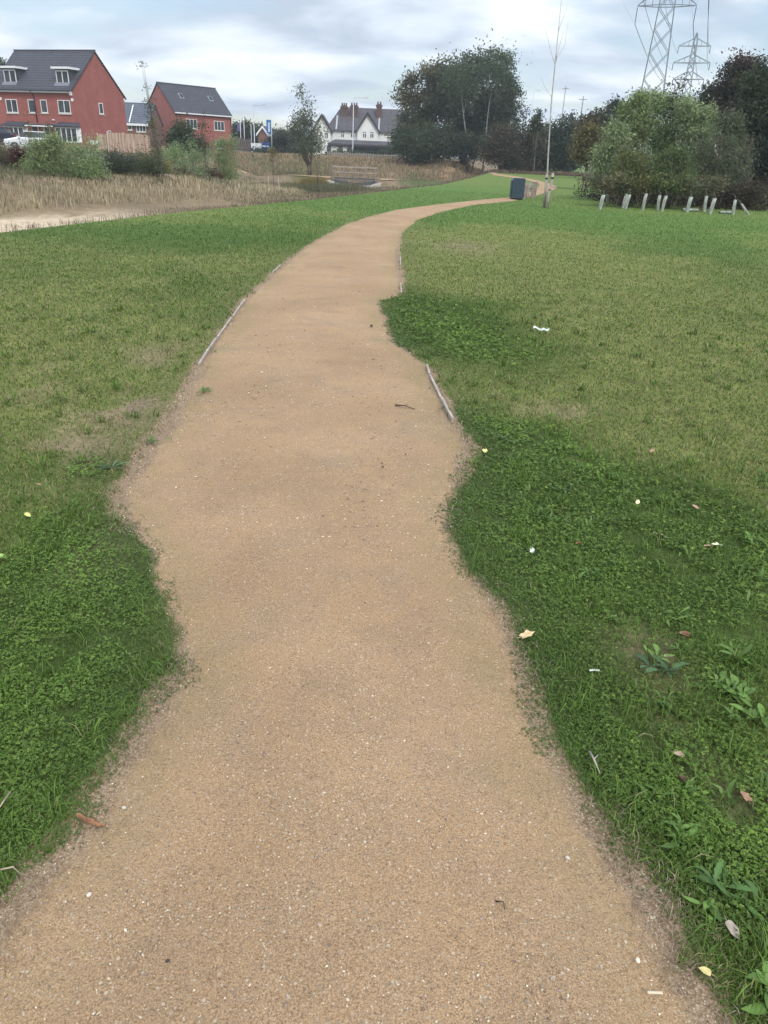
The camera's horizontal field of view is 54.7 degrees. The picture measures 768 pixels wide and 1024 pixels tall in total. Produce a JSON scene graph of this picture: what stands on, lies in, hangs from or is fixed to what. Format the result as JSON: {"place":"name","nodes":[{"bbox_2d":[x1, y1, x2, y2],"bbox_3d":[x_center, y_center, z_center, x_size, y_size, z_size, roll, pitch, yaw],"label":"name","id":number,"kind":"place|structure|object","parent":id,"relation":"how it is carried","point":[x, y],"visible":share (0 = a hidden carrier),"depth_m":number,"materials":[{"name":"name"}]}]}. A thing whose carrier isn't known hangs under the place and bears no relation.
{"place":"outdoors","nodes":[
{"label":"outdoors","id":0,"kind":"place"},
{"bbox_2d":[0,173,767,1023],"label":"path","id":1,"kind":"structure","parent":0,"point":[234,629],"depth_m":2.28,"materials":[{"name":"beige gravel"}]},
{"bbox_2d":[76,813,104,826],"bbox_3d":[-0.777,0.819,1.971,0.095,0.020,0.015,12,33,19],"label":"bark piece","id":2,"kind":"object","parent":1,"relation":"on","point":[85,819],"visible":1,"depth_m":1.97,"materials":[{"name":"orange wood"}]},
{"bbox_2d":[0,230,746,1023],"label":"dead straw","id":3,"kind":"object","parent":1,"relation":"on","point":[520,708],"visible":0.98,"depth_m":1.96,"materials":[{"name":"beige plant"}]},
{"bbox_2d":[441,397,453,421],"bbox_3d":[0.448,-0.727,5.300,0.020,0.053,0.477,0,26,-5],"label":"edging board","id":4,"kind":"object","parent":1,"relation":"on","point":[448,411],"visible":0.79,"depth_m":5.25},
{"bbox_2d":[509,178,525,199],"bbox_3d":[5.880,-14.249,32.740,0.578,0.879,0.560,3,26,1],"label":"litter bin","id":5,"kind":"object","parent":1,"relation":"on","point":[517,187],"visible":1,"depth_m":32.52,"materials":[{"name":"paint"}]},
{"bbox_2d":[524,182,537,197],"bbox_3d":[6.961,-15.313,35.258,0.595,0.683,1.620,6,26,8],"label":"sign","id":6,"kind":"object","parent":1,"relation":"on","point":[528,190],"visible":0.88,"depth_m":34.57,"materials":[{"name":"brown wood"}]},
{"bbox_2d":[0,145,767,1023],"bbox_3d":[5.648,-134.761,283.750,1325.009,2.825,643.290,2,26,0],"label":"ground","id":7,"kind":"structure","parent":0,"point":[488,183],"depth_m":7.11,"materials":[{"name":"green plant"}]},
{"bbox_2d":[0,127,17,141],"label":"parked car","id":8,"kind":"object","parent":7,"relation":"on","point":[5,132],"visible":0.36,"depth_m":69.66,"materials":[{"name":"black paint"}]},
{"bbox_2d":[0,133,29,167],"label":"willow shrub","id":9,"kind":"object","parent":7,"relation":"on","point":[3,159],"visible":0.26,"depth_m":38.82,"materials":[{"name":"green plant"}]},
{"bbox_2d":[3,144,29,165],"bbox_3d":[-18.657,-17.713,37.962,1.630,2.006,1.647,-10,29,-24],"label":"red dogwood","id":10,"kind":"object","parent":7,"relation":"on","point":[13,153],"visible":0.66,"depth_m":37.60,"materials":[{"name":"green plant"}]},
{"bbox_2d":[10,127,76,175],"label":"willow shrub","id":11,"kind":"object","parent":7,"relation":"on","point":[37,159],"visible":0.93,"depth_m":36.89,"materials":[{"name":"green plant"}]},
{"bbox_2d":[0,49,127,147],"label":"brick house","id":12,"kind":"structure","parent":7,"relation":"on","point":[74,92],"depth_m":81.44,"materials":[{"name":"red brick"}]},
{"bbox_2d":[5,99,18,113],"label":"window","id":13,"kind":"structure","parent":12,"relation":"in","point":[11,104],"depth_m":81.92,"materials":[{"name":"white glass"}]},
{"bbox_2d":[57,100,71,114],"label":"window","id":14,"kind":"structure","parent":12,"relation":"in","point":[64,108],"depth_m":79.96,"materials":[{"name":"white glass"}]},
{"bbox_2d":[54,130,116,178],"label":"willow shrub","id":15,"kind":"object","parent":7,"relation":"on","point":[92,170],"visible":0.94,"depth_m":37.12,"materials":[{"name":"green plant"}]},
{"bbox_2d":[97,133,107,148],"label":"board fence","id":16,"kind":"object","parent":7,"relation":"on","point":[103,136],"visible":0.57,"depth_m":79.20,"materials":[{"name":"brown wood"}]},
{"bbox_2d":[93,143,148,173],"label":"willow shrub","id":17,"kind":"object","parent":7,"relation":"on","point":[118,166],"visible":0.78,"depth_m":40.74,"materials":[{"name":"green plant"}]},
{"bbox_2d":[0,160,247,188],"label":"bank undergrowth","id":18,"kind":"object","parent":7,"relation":"on","point":[88,177],"visible":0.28,"depth_m":37.11,"materials":[{"name":"plant"}]},
{"bbox_2d":[106,131,150,153],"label":"board fence","id":19,"kind":"object","parent":7,"relation":"on","point":[123,140],"visible":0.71,"depth_m":73.68,"materials":[{"name":"brown wood"}]},
{"bbox_2d":[124,102,163,147],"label":"brick house","id":20,"kind":"structure","parent":7,"relation":"on","point":[136,120],"depth_m":109.89,"materials":[{"name":"grey tile"}]},
{"bbox_2d":[129,143,171,173],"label":"willow shrub","id":21,"kind":"object","parent":7,"relation":"on","point":[148,163],"visible":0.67,"depth_m":42.56,"materials":[{"name":"green plant"}]},
{"bbox_2d":[136,61,167,184],"bbox_3d":[-12.485,-20.896,40.078,1.322,6.060,1.308,-17,32,-34],"label":"birch sapling","id":22,"kind":"object","parent":7,"relation":"on","point":[157,158],"visible":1,"depth_m":40.23,"materials":[{"name":"green plant"}]},
{"bbox_2d":[0,174,305,216],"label":"tall dry grass","id":23,"kind":"structure","parent":7,"relation":"on","point":[261,186],"depth_m":36.55,"materials":[{"name":"brown plant"}]},
{"bbox_2d":[160,136,197,173],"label":"willow shrub","id":24,"kind":"object","parent":7,"relation":"on","point":[179,154],"visible":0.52,"depth_m":51.47,"materials":[{"name":"green plant"}]},
{"bbox_2d":[161,113,212,171],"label":"round bush","id":25,"kind":"object","parent":7,"relation":"on","point":[180,129],"visible":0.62,"depth_m":55.22,"materials":[{"name":"green plant"}]},
{"bbox_2d":[149,82,232,149],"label":"brick house","id":26,"kind":"structure","parent":7,"relation":"on","point":[175,101],"depth_m":118.67,"materials":[{"name":"grey"}]},
{"bbox_2d":[214,121,224,131],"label":"window","id":27,"kind":"structure","parent":26,"relation":"in","point":[218,125],"depth_m":121.51,"materials":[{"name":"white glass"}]},
{"bbox_2d":[193,111,211,180],"bbox_3d":[-10.896,-22.108,45.020,1.136,3.930,1.172,2,26,0],"label":"thin sapling","id":28,"kind":"object","parent":7,"relation":"on","point":[204,141],"visible":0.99,"depth_m":44.83,"materials":[{"name":"green plant"}]},
{"bbox_2d":[185,143,223,179],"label":"willow shrub","id":29,"kind":"object","parent":7,"relation":"on","point":[195,165],"visible":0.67,"depth_m":50.76,"materials":[{"name":"green plant"}]},
{"bbox_2d":[198,133,243,181],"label":"willow shrub","id":30,"kind":"object","parent":7,"relation":"on","point":[221,157],"visible":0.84,"depth_m":52.39,"materials":[{"name":"green plant"}]},
{"bbox_2d":[0,142,448,210],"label":"rough grass","id":31,"kind":"structure","parent":7,"relation":"on","point":[310,193],"depth_m":42.69,"materials":[{"name":"plant"}]},
{"bbox_2d":[231,137,250,151],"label":"board fence","id":32,"kind":"object","parent":7,"relation":"on","point":[245,144],"visible":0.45,"depth_m":112.20,"materials":[{"name":"grey wood"}]},
{"bbox_2d":[1,173,485,230],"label":"brown weeds","id":33,"kind":"object","parent":7,"relation":"on","point":[214,207],"visible":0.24,"depth_m":28.78,"materials":[{"name":"brown plant"}]},
{"bbox_2d":[232,117,256,138],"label":"dark tree","id":34,"kind":"object","parent":7,"relation":"on","point":[246,126],"visible":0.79,"depth_m":147.39,"materials":[{"name":"green plant"}]},
{"bbox_2d":[256,126,275,142],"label":"brick house","id":35,"kind":"structure","parent":7,"relation":"on","point":[261,133],"depth_m":143.13,"materials":[{"name":"brick"}]},
{"bbox_2d":[267,145,277,187],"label":"pale sapling","id":36,"kind":"object","parent":7,"relation":"on","point":[272,153],"visible":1,"depth_m":52.43,"materials":[{"name":"green plant"}]},
{"bbox_2d":[257,123,297,153],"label":"hedge","id":37,"kind":"object","parent":7,"relation":"on","point":[279,140],"visible":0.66,"depth_m":118.00,"materials":[{"name":"green plant"}]},
{"bbox_2d":[280,78,332,174],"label":"grey birch","id":38,"kind":"object","parent":7,"relation":"on","point":[300,134],"visible":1,"depth_m":81.68,"materials":[{"name":"green plant"}]},
{"bbox_2d":[293,176,328,186],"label":"yellow reeds","id":39,"kind":"object","parent":7,"relation":"on","point":[309,180],"visible":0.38,"depth_m":67.04,"materials":[{"name":"yellow plant"}]},
{"bbox_2d":[151,145,484,182],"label":"meadow grass","id":40,"kind":"structure","parent":7,"relation":"on","point":[456,164],"depth_m":92.46,"materials":[{"name":"brown plant"}]},
{"bbox_2d":[270,181,380,192],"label":"green reeds","id":41,"kind":"object","parent":7,"relation":"on","point":[337,186],"visible":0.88,"depth_m":64.40,"materials":[{"name":"green plant"}]},
{"bbox_2d":[321,145,365,156],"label":"hedge","id":42,"kind":"object","parent":7,"relation":"on","point":[351,151],"visible":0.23,"depth_m":123.65,"materials":[{"name":"green plant"}]},
{"bbox_2d":[332,166,377,181],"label":"footbridge","id":43,"kind":"object","parent":7,"relation":"on","point":[354,178],"visible":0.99,"depth_m":81.60,"materials":[{"name":"grey wood"}]},
{"bbox_2d":[313,102,406,156],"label":"rendered pub","id":44,"kind":"structure","parent":7,"relation":"on","point":[369,131],"depth_m":147.12,"materials":[{"name":"paint"}]},
{"bbox_2d":[327,151,400,157],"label":"picket fence","id":45,"kind":"object","parent":7,"relation":"on","point":[359,154],"visible":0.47,"depth_m":114.64,"materials":[{"name":"grey wood"}]},
{"bbox_2d":[367,145,397,157],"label":"hedge","id":46,"kind":"object","parent":7,"relation":"on","point":[383,152],"visible":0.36,"depth_m":123.48,"materials":[{"name":"green plant"}]},
{"bbox_2d":[0,281,767,980],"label":"clover","id":47,"kind":"object","parent":7,"relation":"on","point":[736,865],"visible":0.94,"depth_m":2.72,"materials":[{"name":"green plant"}]},
{"bbox_2d":[387,124,417,159],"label":"evergreen bush","id":48,"kind":"object","parent":7,"relation":"on","point":[397,133],"visible":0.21,"depth_m":95.70,"materials":[{"name":"green plant"}]},
{"bbox_2d":[389,126,445,165],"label":"evergreen bush","id":49,"kind":"object","parent":7,"relation":"on","point":[418,151],"visible":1,"depth_m":92.59,"materials":[{"name":"green plant"}]},
{"bbox_2d":[384,55,473,161],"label":"oak tree","id":50,"kind":"object","parent":7,"relation":"on","point":[416,115],"visible":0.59,"depth_m":96.89,"materials":[{"name":"green plant"}]},
{"bbox_2d":[420,122,470,163],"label":"evergreen bush","id":51,"kind":"object","parent":7,"relation":"on","point":[443,140],"visible":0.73,"depth_m":93.40,"materials":[{"name":"green plant"}]},
{"bbox_2d":[427,43,499,166],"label":"dense tree","id":52,"kind":"object","parent":7,"relation":"on","point":[459,117],"visible":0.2,"depth_m":101.43,"materials":[{"name":"green plant"}]},
{"bbox_2d":[425,42,504,171],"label":"birch tree","id":53,"kind":"object","parent":7,"relation":"on","point":[464,78],"visible":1,"depth_m":93.01,"materials":[{"name":"green plant"}]},
{"bbox_2d":[441,123,489,172],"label":"evergreen bush","id":54,"kind":"object","parent":7,"relation":"on","point":[471,138],"visible":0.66,"depth_m":94.27,"materials":[{"name":"green plant"}]},
{"bbox_2d":[461,44,533,168],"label":"dense tree","id":55,"kind":"object","parent":7,"relation":"on","point":[510,103],"visible":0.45,"depth_m":98.75,"materials":[{"name":"green plant"}]},
{"bbox_2d":[465,27,532,170],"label":"birch tree","id":56,"kind":"object","parent":7,"relation":"on","point":[496,78],"visible":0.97,"depth_m":93.81,"materials":[{"name":"green plant"}]},
{"bbox_2d":[474,115,542,172],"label":"hedge bush","id":57,"kind":"object","parent":7,"relation":"on","point":[501,144],"visible":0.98,"depth_m":89.49,"materials":[{"name":"green plant"}]},
{"bbox_2d":[505,115,556,171],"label":"hedge bush","id":58,"kind":"object","parent":7,"relation":"on","point":[542,148],"visible":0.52,"depth_m":90.22,"materials":[{"name":"green plant"}]},
{"bbox_2d":[521,107,546,172],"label":"slim tree","id":59,"kind":"object","parent":7,"relation":"on","point":[535,126],"visible":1,"depth_m":86.44,"materials":[{"name":"green plant"}]},
{"bbox_2d":[479,169,592,176],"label":"hedge foot weeds","id":60,"kind":"object","parent":7,"relation":"on","point":[558,173],"visible":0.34,"depth_m":88.74,"materials":[{"name":"plant"}]},
{"bbox_2d":[525,117,567,172],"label":"hedge bush","id":61,"kind":"object","parent":7,"relation":"on","point":[544,168],"visible":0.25,"depth_m":91.97,"materials":[{"name":"green plant"}]},
{"bbox_2d":[541,6,567,205],"bbox_3d":[5.930,-14.743,26.905,0.802,7.055,0.254,2,26,0],"label":"bare sapling","id":62,"kind":"object","parent":7,"relation":"on","point":[552,96],"visible":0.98,"depth_m":26.73,"materials":[{"name":"grey plant"}]},
{"bbox_2d":[544,109,589,173],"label":"hedge bush","id":63,"kind":"object","parent":7,"relation":"on","point":[565,132],"visible":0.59,"depth_m":91.03,"materials":[{"name":"green plant"}]},
{"bbox_2d":[564,117,604,189],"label":"yellowing shrub","id":64,"kind":"object","parent":7,"relation":"on","point":[584,136],"visible":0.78,"depth_m":46.10,"materials":[{"name":"green plant"}]},
{"bbox_2d":[573,104,617,177],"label":"copper tree","id":65,"kind":"object","parent":7,"relation":"on","point":[599,114],"visible":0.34,"depth_m":73.32,"materials":[{"name":"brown plant"}]},
{"bbox_2d":[581,169,644,206],"bbox_3d":[9.207,-13.171,30.271,2.556,1.570,1.976,2,26,0],"label":"willow","id":66,"kind":"object","parent":7,"relation":"on","point":[605,183],"visible":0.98,"depth_m":30.00,"materials":[{"name":"green plant"}]},
{"bbox_2d":[602,93,623,141],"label":"fir tree","id":67,"kind":"object","parent":7,"relation":"on","point":[612,103],"visible":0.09,"depth_m":76.68,"materials":[{"name":"green plant"}]},
{"bbox_2d":[583,114,643,200],"bbox_3d":[10.415,-15.997,33.731,2.648,3.725,2.209,2,26,0],"label":"willow shrub","id":68,"kind":"object","parent":7,"relation":"on","point":[616,129],"visible":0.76,"depth_m":33.26,"materials":[{"name":"green plant"}]},
{"bbox_2d":[602,86,660,168],"bbox_3d":[11.245,-16.991,34.467,2.641,4.943,2.307,13,28,21],"label":"willow shrub","id":69,"kind":"object","parent":7,"relation":"on","point":[640,101],"visible":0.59,"depth_m":33.59,"materials":[{"name":"green plant"}]},
{"bbox_2d":[602,138,667,205],"bbox_3d":[10.434,-14.004,30.814,2.863,2.704,2.076,2,26,0],"label":"willow shrub","id":70,"kind":"object","parent":7,"relation":"on","point":[633,163],"visible":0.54,"depth_m":30.49,"materials":[{"name":"green plant"}]},
{"bbox_2d":[508,454,767,966],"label":"broadleaf seedlings","id":71,"kind":"object","parent":7,"relation":"on","point":[730,784],"visible":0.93,"depth_m":3.31,"materials":[{"name":"green plant"}]},
{"bbox_2d":[608,167,669,207],"bbox_3d":[10.636,-13.169,30.279,2.883,1.668,1.801,2,26,0],"label":"willow","id":72,"kind":"object","parent":7,"relation":"on","point":[637,188],"visible":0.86,"depth_m":30.04,"materials":[{"name":"green plant"}]},
{"bbox_2d":[643,643,674,662],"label":"dandelion","id":73,"kind":"object","parent":7,"relation":"on","point":[656,648],"visible":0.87,"depth_m":2.73,"materials":[{"name":"green plant"}]},
{"bbox_2d":[635,653,689,677],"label":"dandelion","id":74,"kind":"object","parent":7,"relation":"on","point":[663,665],"visible":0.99,"depth_m":2.67,"materials":[{"name":"green plant"}]},
{"bbox_2d":[633,168,696,209],"bbox_3d":[11.451,-13.188,30.315,2.614,1.732,1.786,2,26,0],"label":"willow","id":75,"kind":"object","parent":7,"relation":"on","point":[680,183],"visible":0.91,"depth_m":29.97,"materials":[{"name":"green plant"}]},
{"bbox_2d":[635,85,696,194],"bbox_3d":[12.928,-17.404,35.160,3.128,5.211,2.603,2,26,0],"label":"willow shrub","id":76,"kind":"object","parent":7,"relation":"on","point":[659,139],"visible":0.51,"depth_m":34.47,"materials":[{"name":"green plant"}]},
{"bbox_2d":[635,0,696,146],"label":"pylon","id":77,"kind":"object","parent":7,"relation":"on","point":[655,25],"visible":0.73,"depth_m":125.84,"materials":[{"name":"metal"}]},
{"bbox_2d":[573,175,767,210],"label":"undergrowth","id":78,"kind":"object","parent":7,"relation":"on","point":[652,200],"visible":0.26,"depth_m":32.60,"materials":[{"name":"green plant"}]},
{"bbox_2d":[642,139,707,207],"bbox_3d":[12.028,-14.098,31.102,3.050,2.728,2.418,2,26,0],"label":"willow shrub","id":79,"kind":"object","parent":7,"relation":"on","point":[675,158],"visible":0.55,"depth_m":30.79,"materials":[{"name":"green plant"}]},
{"bbox_2d":[661,72,692,147],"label":"willow shoot","id":80,"kind":"object","parent":7,"relation":"on","point":[679,87],"visible":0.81,"depth_m":33.83,"materials":[{"name":"green plant"}]},
{"bbox_2d":[657,812,697,847],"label":"dandelion","id":81,"kind":"object","parent":7,"relation":"on","point":[679,825],"visible":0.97,"depth_m":2.01,"materials":[{"name":"green plant"}]},
{"bbox_2d":[665,606,698,626],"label":"dandelion","id":82,"kind":"object","parent":7,"relation":"on","point":[687,615],"visible":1,"depth_m":2.96,"materials":[{"name":"green plant"}]},
{"bbox_2d":[672,33,710,98],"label":"pylon","id":83,"kind":"object","parent":7,"relation":"on","point":[694,57],"visible":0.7,"depth_m":298.25,"materials":[{"name":"metal"}]},
{"bbox_2d":[663,94,727,204],"bbox_3d":[14.109,-16.510,34.018,3.050,4.687,2.604,2,26,0],"label":"willow shrub","id":84,"kind":"object","parent":7,"relation":"on","point":[689,114],"visible":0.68,"depth_m":33.23,"materials":[{"name":"green plant"}]},
{"bbox_2d":[682,888,721,922],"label":"dandelion","id":85,"kind":"object","parent":7,"relation":"on","point":[711,908],"visible":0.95,"depth_m":1.81,"materials":[{"name":"green plant"}]},
{"bbox_2d":[671,173,734,210],"bbox_3d":[12.792,-13.061,30.238,2.587,1.665,1.949,2,26,0],"label":"willow","id":86,"kind":"object","parent":7,"relation":"on","point":[710,183],"visible":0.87,"depth_m":29.98,"materials":[{"name":"green plant"}]},
{"bbox_2d":[690,75,730,151],"bbox_3d":[19.825,-23.184,45.988,3.756,6.765,3.380,2,26,0],"label":"dark tree","id":87,"kind":"object","parent":7,"relation":"on","point":[701,94],"visible":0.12,"depth_m":44.88,"materials":[{"name":"green plant"}]},
{"bbox_2d":[685,129,753,206],"bbox_3d":[14.638,-14.938,32.302,3.357,3.400,2.589,2,26,0],"label":"willow shrub","id":88,"kind":"object","parent":7,"relation":"on","point":[715,166],"visible":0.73,"depth_m":32.10,"materials":[{"name":"green plant"}]},
{"bbox_2d":[701,186,738,206],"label":"bramble","id":89,"kind":"object","parent":7,"relation":"on","point":[727,193],"visible":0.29,"depth_m":32.91,"materials":[{"name":"green plant"}]},
{"bbox_2d":[695,860,752,902],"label":"dandelion","id":90,"kind":"object","parent":7,"relation":"on","point":[716,874],"visible":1,"depth_m":1.87,"materials":[{"name":"green plant"}]},
{"bbox_2d":[724,915,739,938],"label":"fallen leaf","id":91,"kind":"object","parent":7,"relation":"on","point":[730,925],"visible":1,"depth_m":1.75,"materials":[{"name":"white plant"}]},
{"bbox_2d":[714,641,752,663],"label":"dandelion","id":92,"kind":"object","parent":7,"relation":"on","point":[748,648],"visible":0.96,"depth_m":2.74,"materials":[{"name":"green plant"}]},
{"bbox_2d":[700,45,767,188],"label":"dark tree","id":93,"kind":"object","parent":7,"relation":"on","point":[740,63],"visible":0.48,"depth_m":42.75,"materials":[{"name":"green plant"}]},
{"bbox_2d":[712,671,755,706],"bbox_3d":[1.223,0.610,2.567,0.124,0.021,0.156,-19,33,-37],"label":"plantain","id":94,"kind":"object","parent":7,"relation":"on","point":[736,695],"visible":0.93,"depth_m":2.56,"materials":[{"name":"green plant"}]},
{"bbox_2d":[711,104,762,206],"bbox_3d":[15.715,-15.990,33.590,2.757,4.239,2.033,2,26,0],"label":"willow shrub","id":95,"kind":"object","parent":7,"relation":"on","point":[731,120],"visible":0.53,"depth_m":32.97,"materials":[{"name":"green plant"}]},
{"bbox_2d":[713,131,767,204],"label":"dark tree","id":96,"kind":"object","parent":7,"relation":"on","point":[762,165],"visible":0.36,"depth_m":35.80,"materials":[{"name":"green plant"}]},
{"bbox_2d":[719,53,767,198],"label":"dark tree","id":97,"kind":"object","parent":7,"relation":"on","point":[757,104],"visible":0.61,"depth_m":36.13,"materials":[{"name":"green plant"}]},
{"bbox_2d":[724,176,766,208],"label":"bramble","id":98,"kind":"object","parent":7,"relation":"on","point":[747,193],"visible":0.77,"depth_m":32.21,"materials":[{"name":"green plant"}]},
{"bbox_2d":[728,873,767,922],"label":"dandelion","id":99,"kind":"object","parent":7,"relation":"on","point":[754,888],"visible":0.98,"depth_m":1.84,"materials":[{"name":"green plant"}]},
{"bbox_2d":[729,703,767,727],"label":"plantain","id":100,"kind":"object","parent":7,"relation":"on","point":[751,711],"visible":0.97,"depth_m":2.46,"materials":[{"name":"green plant"}]},
{"bbox_2d":[741,961,767,1015],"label":"plantain","id":101,"kind":"object","parent":7,"relation":"on","point":[757,974],"visible":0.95,"depth_m":1.62,"materials":[{"name":"green plant"}]},
{"bbox_2d":[742,530,766,546],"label":"dandelion","id":102,"kind":"object","parent":7,"relation":"on","point":[748,535],"visible":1,"depth_m":3.60,"materials":[{"name":"green plant"}]},
{"bbox_2d":[0,0,767,157],"label":"sky","id":103,"kind":"structure","parent":0,"point":[252,52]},
{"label":"road","id":104,"kind":"structure","parent":0,"visible":0},
{"bbox_2d":[2,131,48,146],"bbox_3d":[-31.021,-32.465,64.919,4.220,1.500,2.100,-11,29,-25],"label":"parked car","id":105,"kind":"object","parent":104,"relation":"on","point":[13,140],"visible":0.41,"depth_m":64.04,"materials":[{"name":"white paint"}]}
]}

